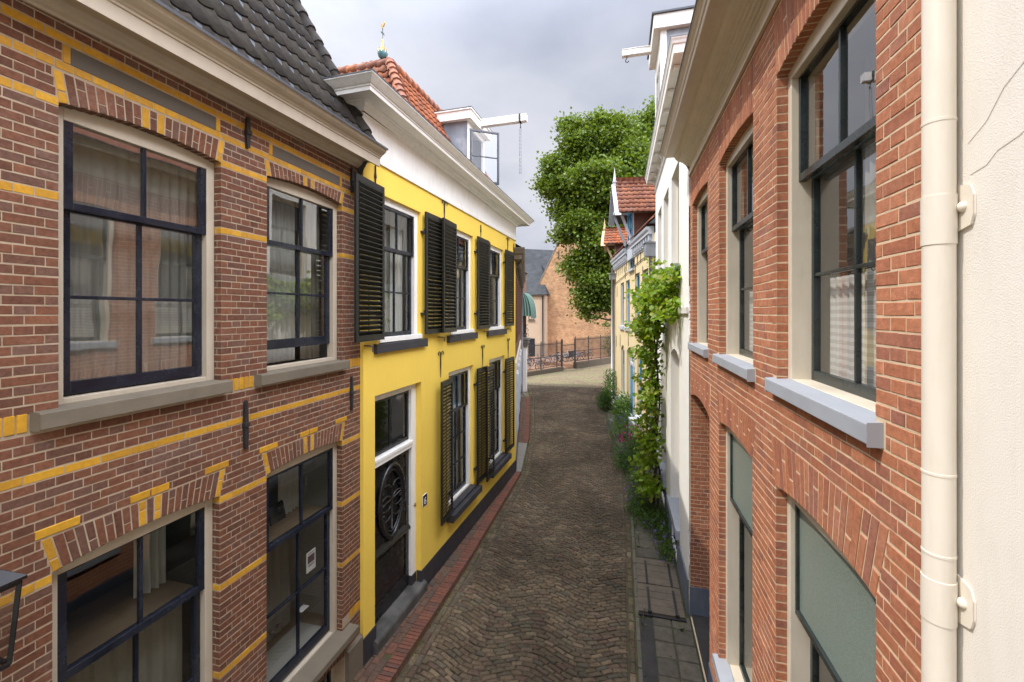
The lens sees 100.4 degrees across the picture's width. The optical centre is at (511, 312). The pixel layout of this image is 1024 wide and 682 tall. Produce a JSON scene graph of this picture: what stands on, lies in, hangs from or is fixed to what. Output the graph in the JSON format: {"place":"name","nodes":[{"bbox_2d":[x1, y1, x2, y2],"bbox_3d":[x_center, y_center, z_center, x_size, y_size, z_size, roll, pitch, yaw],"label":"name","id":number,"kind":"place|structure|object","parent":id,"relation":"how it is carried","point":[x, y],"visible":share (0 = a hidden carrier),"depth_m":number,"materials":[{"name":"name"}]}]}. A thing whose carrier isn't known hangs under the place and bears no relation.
{"place":"outdoors","nodes":[
{"label":"outdoors","id":0,"kind":"place"},
{"bbox_2d":[300,604,308,612],"bbox_3d":[-2.505,3.536,5.107,0.080,0.004,0.120,0,0,14],"label":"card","id":1,"kind":"object","parent":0,"point":[303,607],"visible":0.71,"depth_m":5.12,"materials":[{"name":"white paper"}]},
{"bbox_2d":[352,397,529,681],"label":"pavement","id":2,"kind":"structure","parent":0,"point":[388,662],"depth_m":7.06,"materials":[{"name":"brick"}]},
{"bbox_2d":[516,442,526,471],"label":"pavement slab","id":3,"kind":"structure","parent":2,"relation":"in","point":[522,447],"depth_m":14.15,"materials":[{"name":"grey concrete"}]},
{"bbox_2d":[300,0,695,249],"label":"sky","id":4,"kind":"structure","parent":0,"point":[539,59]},
{"bbox_2d":[395,385,638,681],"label":"street","id":5,"kind":"structure","parent":0,"point":[543,589],"depth_m":7.70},
{"bbox_2d":[400,396,699,676],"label":"moss tufts","id":6,"kind":"object","parent":5,"relation":"on","point":[627,557],"visible":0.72,"depth_m":8.17,"materials":[{"name":"green plant"}]},
{"bbox_2d":[513,243,525,468],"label":"brown brick house","id":7,"kind":"structure","parent":0,"point":[519,259],"depth_m":14.47,"materials":[{"name":"grey paint"}]},
{"bbox_2d":[515,277,518,341],"bbox_3d":[0.171,-0.100,14.101,0.085,2.000,1.940,0,0,2],"label":"window","id":8,"kind":"structure","parent":7,"relation":"in","point":[516,280],"depth_m":13.36,"materials":[{"name":"white paint"}]},
{"bbox_2d":[516,370,518,431],"bbox_3d":[0.183,2.875,14.105,0.070,1.850,0.950,0,0,2],"label":"window","id":9,"kind":"structure","parent":7,"relation":"in","point":[517,373],"depth_m":13.63,"materials":[{"name":"grey paint"}]},
{"bbox_2d":[518,363,519,412],"bbox_3d":[0.253,2.875,16.254,0.070,1.850,0.950,0,0,2],"label":"window","id":10,"kind":"structure","parent":7,"relation":"in","point":[518,363],"depth_m":16.62,"materials":[{"name":"grey paint"}]},
{"bbox_2d":[519,286,519,334],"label":"window","id":11,"kind":"structure","parent":7,"relation":"in","point":[519,286],"depth_m":16.81,"materials":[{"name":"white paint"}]},
{"bbox_2d":[519,357,520,397],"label":"window","id":12,"kind":"structure","parent":7,"relation":"in","point":[519,357],"depth_m":18.77,"materials":[{"name":"grey paint"}]},
{"bbox_2d":[520,349,521,383],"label":"window","id":13,"kind":"structure","parent":7,"relation":"in","point":[520,349],"depth_m":23.07,"materials":[{"name":"grey paint"}]},
{"bbox_2d":[527,356,567,370],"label":"yard","id":14,"kind":"structure","parent":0,"point":[548,366],"depth_m":38.14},
{"bbox_2d":[546,353,558,365],"bbox_3d":[3.658,4.237,38.974,1.791,1.103,0.625,0,0,-26],"label":"bicycle","id":15,"kind":"object","parent":14,"relation":"on","point":[549,358],"visible":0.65,"depth_m":38.83,"materials":[{"name":"metal"}]},
{"bbox_2d":[599,321,610,356],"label":"shrub","id":16,"kind":"object","parent":14,"relation":"on","point":[605,323],"visible":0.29,"depth_m":42.69,"materials":[{"name":"green plant"}]},
{"bbox_2d":[535,356,605,366],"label":"raised yard","id":17,"kind":"structure","parent":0,"point":[568,363],"depth_m":39.79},
{"bbox_2d":[521,363,690,617],"bbox_3d":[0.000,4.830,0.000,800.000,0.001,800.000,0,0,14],"label":"ground","id":18,"kind":"structure","parent":0,"point":[592,376],"depth_m":31.48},
{"bbox_2d":[0,0,387,681],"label":"brick house","id":19,"kind":"structure","parent":18,"relation":"on","point":[178,382],"depth_m":3.55,"materials":[{"name":"brown brick"}]},
{"bbox_2d":[0,569,27,671],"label":"wall lantern","id":20,"kind":"object","parent":19,"relation":"attached to","point":[9,579],"depth_m":2.13,"materials":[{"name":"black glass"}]},
{"bbox_2d":[30,106,232,431],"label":"window","id":21,"kind":"structure","parent":19,"relation":"in","point":[136,276],"depth_m":3.23,"materials":[{"name":"clear glass"}]},
{"bbox_2d":[52,499,212,681],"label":"window","id":22,"kind":"structure","parent":19,"relation":"in","point":[173,642],"depth_m":3.65,"materials":[{"name":"clear glass"}]},
{"bbox_2d":[192,169,349,386],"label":"window","id":23,"kind":"structure","parent":19,"relation":"in","point":[302,224],"depth_m":5.02,"materials":[{"name":"clear glass"}]},
{"bbox_2d":[269,500,285,525],"bbox_3d":[-2.791,2.368,5.057,0.078,0.206,0.220,0,0,14],"label":"framed picture","id":24,"kind":"object","parent":19,"relation":"on","point":[277,512],"visible":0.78,"depth_m":5.05},
{"bbox_2d":[266,622,321,681],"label":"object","id":25,"kind":"object","parent":19,"relation":"attached to","point":[281,653],"visible":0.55,"depth_m":4.95,"materials":[{"name":"grey"}]},
{"bbox_2d":[306,547,315,573],"bbox_3d":[-2.397,2.950,5.089,0.003,0.240,0.154,0,0,14],"label":"paper notice","id":26,"kind":"object","parent":19,"relation":"attached to","point":[310,560],"visible":1,"depth_m":5.08,"materials":[{"name":"white paper"}]},
{"bbox_2d":[266,442,358,681],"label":"window","id":27,"kind":"structure","parent":19,"relation":"in","point":[310,478],"depth_m":5.30,"materials":[{"name":"clear glass"}]},
{"bbox_2d":[320,666,334,681],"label":"cellar window","id":28,"kind":"structure","parent":19,"relation":"in","point":[330,676],"depth_m":5.39,"materials":[{"name":"beige glass"}]},
{"bbox_2d":[323,22,533,666],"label":"yellow house","id":29,"kind":"structure","parent":18,"relation":"on","point":[440,215],"depth_m":7.44,"materials":[{"name":"paint"}]},
{"bbox_2d":[375,383,415,622],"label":"front door","id":30,"kind":"structure","parent":29,"relation":"in","point":[395,410],"depth_m":6.82,"materials":[{"name":"black paint"}]},
{"bbox_2d":[374,198,427,353],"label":"window","id":31,"kind":"structure","parent":29,"relation":"in","point":[400,221],"depth_m":7.02,"materials":[{"name":"white paint"}]},
{"bbox_2d":[447,231,477,342],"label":"window","id":32,"kind":"structure","parent":29,"relation":"in","point":[463,240],"depth_m":9.40,"materials":[{"name":"white paint"}]},
{"bbox_2d":[446,366,481,523],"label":"window","id":33,"kind":"structure","parent":29,"relation":"in","point":[461,377],"depth_m":9.38,"materials":[{"name":"white paint"}]},
{"bbox_2d":[486,246,506,336],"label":"window","id":34,"kind":"structure","parent":29,"relation":"in","point":[495,253],"depth_m":11.49,"materials":[{"name":"white paint"}]},
{"bbox_2d":[488,356,511,477],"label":"window","id":35,"kind":"structure","parent":29,"relation":"in","point":[497,361],"depth_m":11.57,"materials":[{"name":"white paint"}]},
{"bbox_2d":[519,128,521,173],"bbox_3d":[0.199,-3.880,10.219,0.060,1.112,0.024,0,0,14],"label":"hoist chain","id":36,"kind":"object","parent":29,"relation":"hanging from","point":[521,151],"visible":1,"depth_m":10.21,"materials":[{"name":"metal"}]},
{"bbox_2d":[520,272,527,339],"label":"corner house","id":37,"kind":"structure","parent":18,"relation":"on","point":[524,317],"depth_m":26.67,"materials":[{"name":"brown brick"}]},
{"bbox_2d":[523,293,535,317],"bbox_3d":[1.037,-0.475,26.417,0.620,1.590,1.680,0,0,14],"label":"awning","id":38,"kind":"object","parent":37,"relation":"attached to","point":[529,308],"visible":0.84,"depth_m":25.64,"materials":[{"name":"green fabric"}]},
{"bbox_2d":[523,324,530,391],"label":"gate pillar","id":39,"kind":"structure","parent":18,"relation":"on","point":[526,340],"depth_m":26.01,"materials":[{"name":"white paint"}]},
{"bbox_2d":[525,264,548,356],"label":"pink house","id":40,"kind":"structure","parent":18,"relation":"on","point":[537,325],"depth_m":47.05,"materials":[{"name":"paint"}]},
{"bbox_2d":[529,338,534,355],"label":"low window","id":41,"kind":"structure","parent":40,"relation":"in","point":[532,341],"depth_m":47.05,"materials":[{"name":"black glass"}]},
{"bbox_2d":[525,249,553,268],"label":"slate roofed hall","id":42,"kind":"structure","parent":18,"relation":"on","point":[538,256],"depth_m":61.01,"materials":[{"name":"brick"}]},
{"bbox_2d":[527,340,562,376],"bbox_3d":[1.110,3.560,32.630,0.400,2.580,8.750,0,0,44],"label":"fence","id":43,"kind":"object","parent":18,"relation":"on","point":[541,356],"visible":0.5,"depth_m":33.85,"materials":[{"name":"metal"}]},
{"bbox_2d":[561,338,575,368],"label":"iron gate","id":44,"kind":"structure","parent":18,"relation":"on","point":[572,353],"depth_m":36.29,"materials":[{"name":"black metal"}]},
{"bbox_2d":[538,241,610,355],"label":"gable building","id":45,"kind":"structure","parent":18,"relation":"on","point":[563,326],"depth_m":46.45,"materials":[{"name":"brick"}]},
{"bbox_2d":[525,103,651,327],"bbox_3d":[7.270,-5.915,34.255,9.940,21.474,10.944,0,0,-36],"label":"tree","id":46,"kind":"object","parent":18,"relation":"on","point":[574,182],"visible":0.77,"depth_m":32.92,"materials":[{"name":"green plant"}]},
{"bbox_2d":[573,335,610,368],"bbox_3d":[8.648,3.450,40.367,0.400,2.800,9.150,0,0,44],"label":"fence","id":47,"kind":"object","parent":18,"relation":"on","point":[592,362],"visible":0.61,"depth_m":39.06,"materials":[{"name":"metal"}]},
{"bbox_2d":[608,167,655,467],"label":"cream house","id":48,"kind":"structure","parent":18,"relation":"on","point":[633,205],"depth_m":17.08,"materials":[{"name":"yellow paint"}]},
{"bbox_2d":[619,283,623,329],"bbox_3d":[5.125,-0.322,19.675,0.246,2.156,1.160,0,0,6],"label":"window","id":49,"kind":"structure","parent":48,"relation":"in","point":[620,327],"depth_m":20.09,"materials":[{"name":"grey paint"}]},
{"bbox_2d":[619,346,632,401],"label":"window","id":50,"kind":"structure","parent":48,"relation":"in","point":[623,346],"depth_m":19.97,"materials":[{"name":"grey paint"}]},
{"bbox_2d":[623,280,629,330],"bbox_3d":[4.972,-0.322,18.193,0.246,2.156,1.180,0,0,6],"label":"window","id":51,"kind":"structure","parent":48,"relation":"in","point":[628,282],"depth_m":18.56,"materials":[{"name":"grey paint"}]},
{"bbox_2d":[630,349,634,415],"bbox_3d":[5.030,2.915,17.499,0.110,3.070,1.850,0,0,6],"label":"front door","id":52,"kind":"structure","parent":48,"relation":"in","point":[632,364],"depth_m":17.87,"materials":[{"name":"grey paint"}]},
{"bbox_2d":[633,273,639,333],"bbox_3d":[4.753,-0.372,16.054,0.246,2.256,1.120,0,0,6],"label":"window","id":53,"kind":"structure","parent":48,"relation":"in","point":[638,275],"depth_m":16.45,"materials":[{"name":"grey paint"}]},
{"bbox_2d":[635,358,641,422],"bbox_3d":[4.708,2.738,15.621,0.246,2.536,1.050,0,0,6],"label":"window","id":54,"kind":"structure","parent":48,"relation":"in","point":[640,369],"depth_m":15.99,"materials":[{"name":"grey paint"}]},
{"bbox_2d":[628,95,654,143],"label":"tree","id":55,"kind":"object","parent":18,"relation":"on","point":[646,118],"visible":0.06,"depth_m":40.41,"materials":[{"name":"green plant"}]},
{"bbox_2d":[622,5,825,614],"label":"white house","id":56,"kind":"structure","parent":18,"relation":"on","point":[667,178],"depth_m":9.12,"materials":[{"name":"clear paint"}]},
{"bbox_2d":[623,257,689,508],"bbox_3d":[3.081,1.804,9.194,1.115,6.014,4.088,0,0,8],"label":"grapevine","id":57,"kind":"object","parent":56,"relation":"attached to","point":[657,299],"visible":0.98,"depth_m":10.08,"materials":[{"name":"green plant"}]},
{"bbox_2d":[659,335,689,487],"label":"window","id":58,"kind":"structure","parent":56,"relation":"in","point":[663,464],"depth_m":10.64,"materials":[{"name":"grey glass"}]},
{"bbox_2d":[666,176,689,273],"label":"window","id":59,"kind":"structure","parent":56,"relation":"in","point":[675,264],"depth_m":8.88,"materials":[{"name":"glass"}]},
{"bbox_2d":[666,339,689,541],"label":"window","id":60,"kind":"structure","parent":56,"relation":"in","point":[673,503],"depth_m":8.22,"materials":[{"name":"grey glass"}]},
{"bbox_2d":[920,0,1023,681],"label":"stucco house","id":61,"kind":"structure","parent":18,"relation":"on","point":[972,348],"depth_m":1.32,"materials":[{"name":"beige paint"}]},
{"bbox_2d":[601,218,626,391],"bbox_3d":[8.909,-0.250,24.980,6.700,10.100,7.000,0,0,17],"label":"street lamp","id":62,"kind":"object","parent":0,"point":[611,238],"depth_m":23.12,"materials":[{"name":"white paint"}]},
{"bbox_2d":[604,403,704,681],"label":"pavement","id":63,"kind":"structure","parent":0,"point":[670,637],"depth_m":6.35,"materials":[{"name":"grey concrete"}]},
{"bbox_2d":[594,368,617,411],"bbox_3d":[4.672,3.790,21.180,1.219,2.046,1.994,0,0,14],"label":"shrub","id":64,"kind":"object","parent":63,"relation":"on","point":[606,396],"visible":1,"depth_m":20.96,"materials":[{"name":"green plant"}]},
{"bbox_2d":[605,413,629,439],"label":"shrub","id":65,"kind":"object","parent":63,"relation":"on","point":[619,427],"visible":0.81,"depth_m":16.47,"materials":[{"name":"green plant"}]},
{"bbox_2d":[610,390,633,428],"bbox_3d":[4.615,4.034,17.746,1.094,1.568,1.800,0,0,14],"label":"shrub","id":66,"kind":"object","parent":63,"relation":"on","point":[621,406],"visible":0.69,"depth_m":17.74,"materials":[{"name":"green plant"}]},
{"bbox_2d":[609,435,648,472],"bbox_3d":[3.773,4.360,13.600,1.331,0.900,2.244,0,0,14],"label":"shrub","id":67,"kind":"object","parent":63,"relation":"on","point":[625,455],"visible":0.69,"depth_m":13.37,"materials":[{"name":"green plant"}]},
{"bbox_2d":[618,422,641,451],"bbox_3d":[4.122,4.303,14.636,0.920,1.010,1.470,0,0,14],"label":"flowering plant","id":68,"kind":"object","parent":63,"relation":"on","point":[631,433],"visible":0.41,"depth_m":14.64,"materials":[{"name":"green plant"}]},
{"bbox_2d":[623,465,639,490],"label":"shrub","id":69,"kind":"object","parent":63,"relation":"on","point":[631,472],"visible":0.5,"depth_m":11.69,"materials":[{"name":"green plant"}]},
{"bbox_2d":[630,515,642,681],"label":"gutter kerb","id":70,"kind":"structure","parent":63,"relation":"on","point":[640,674],"depth_m":6.86,"materials":[{"name":"stone"}]},
{"bbox_2d":[624,484,655,506],"bbox_3d":[3.323,4.498,10.888,0.842,0.625,1.436,0,0,40],"label":"flowering plant","id":71,"kind":"object","parent":63,"relation":"on","point":[634,495],"visible":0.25,"depth_m":10.73,"materials":[{"name":"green plant"}]},
{"bbox_2d":[624,493,668,532],"bbox_3d":[3.192,4.608,9.928,1.151,0.406,1.801,0,0,14],"label":"groundcover plant","id":72,"kind":"object","parent":63,"relation":"on","point":[640,508],"visible":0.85,"depth_m":9.82,"materials":[{"name":"green plant"}]},
{"bbox_2d":[637,617,657,681],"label":"asphalt strip","id":73,"kind":"object","parent":63,"relation":"on","point":[649,667],"visible":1,"depth_m":6.02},
{"bbox_2d":[639,605,646,628],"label":"weed","id":74,"kind":"object","parent":73,"relation":"on","point":[642,624],"visible":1,"depth_m":6.58,"materials":[{"name":"green plant"}]},
{"bbox_2d":[643,516,676,568],"bbox_3d":[3.111,4.613,8.822,0.655,0.397,1.885,0,0,9],"label":"groundcover plant","id":75,"kind":"object","parent":63,"relation":"on","point":[664,546],"visible":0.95,"depth_m":8.63,"materials":[{"name":"green plant"}]},
{"bbox_2d":[636,557,686,622],"bbox_3d":[2.551,4.760,7.452,0.720,0.080,1.586,0,0,14],"label":"cellar hatch","id":76,"kind":"object","parent":63,"relation":"on","point":[659,594],"visible":0.99,"depth_m":7.29,"materials":[{"name":"grey wood"}]},
{"bbox_2d":[660,0,920,681],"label":"brick house","id":77,"kind":"structure","parent":0,"point":[791,140],"depth_m":2.91,"materials":[{"name":"red brick"}]},
{"bbox_2d":[688,187,708,357],"bbox_3d":[2.712,-0.575,5.954,0.301,2.271,1.315,0,0,14],"label":"window","id":78,"kind":"structure","parent":77,"relation":"in","point":[701,347],"depth_m":6.46,"materials":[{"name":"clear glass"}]},
{"bbox_2d":[712,426,752,681],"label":"window","id":79,"kind":"structure","parent":77,"relation":"in","point":[737,665],"depth_m":4.66,"materials":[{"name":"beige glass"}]},
{"bbox_2d":[712,122,754,381],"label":"window","id":80,"kind":"structure","parent":77,"relation":"in","point":[738,358],"depth_m":4.66,"materials":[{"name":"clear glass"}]},
{"bbox_2d":[765,0,883,447],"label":"window","id":81,"kind":"structure","parent":77,"relation":"in","point":[831,378],"depth_m":2.83,"materials":[{"name":"clear glass"}]},
{"bbox_2d":[787,494,875,681],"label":"window","id":82,"kind":"structure","parent":77,"relation":"in","point":[831,611],"depth_m":2.56,"materials":[{"name":"green glass"}]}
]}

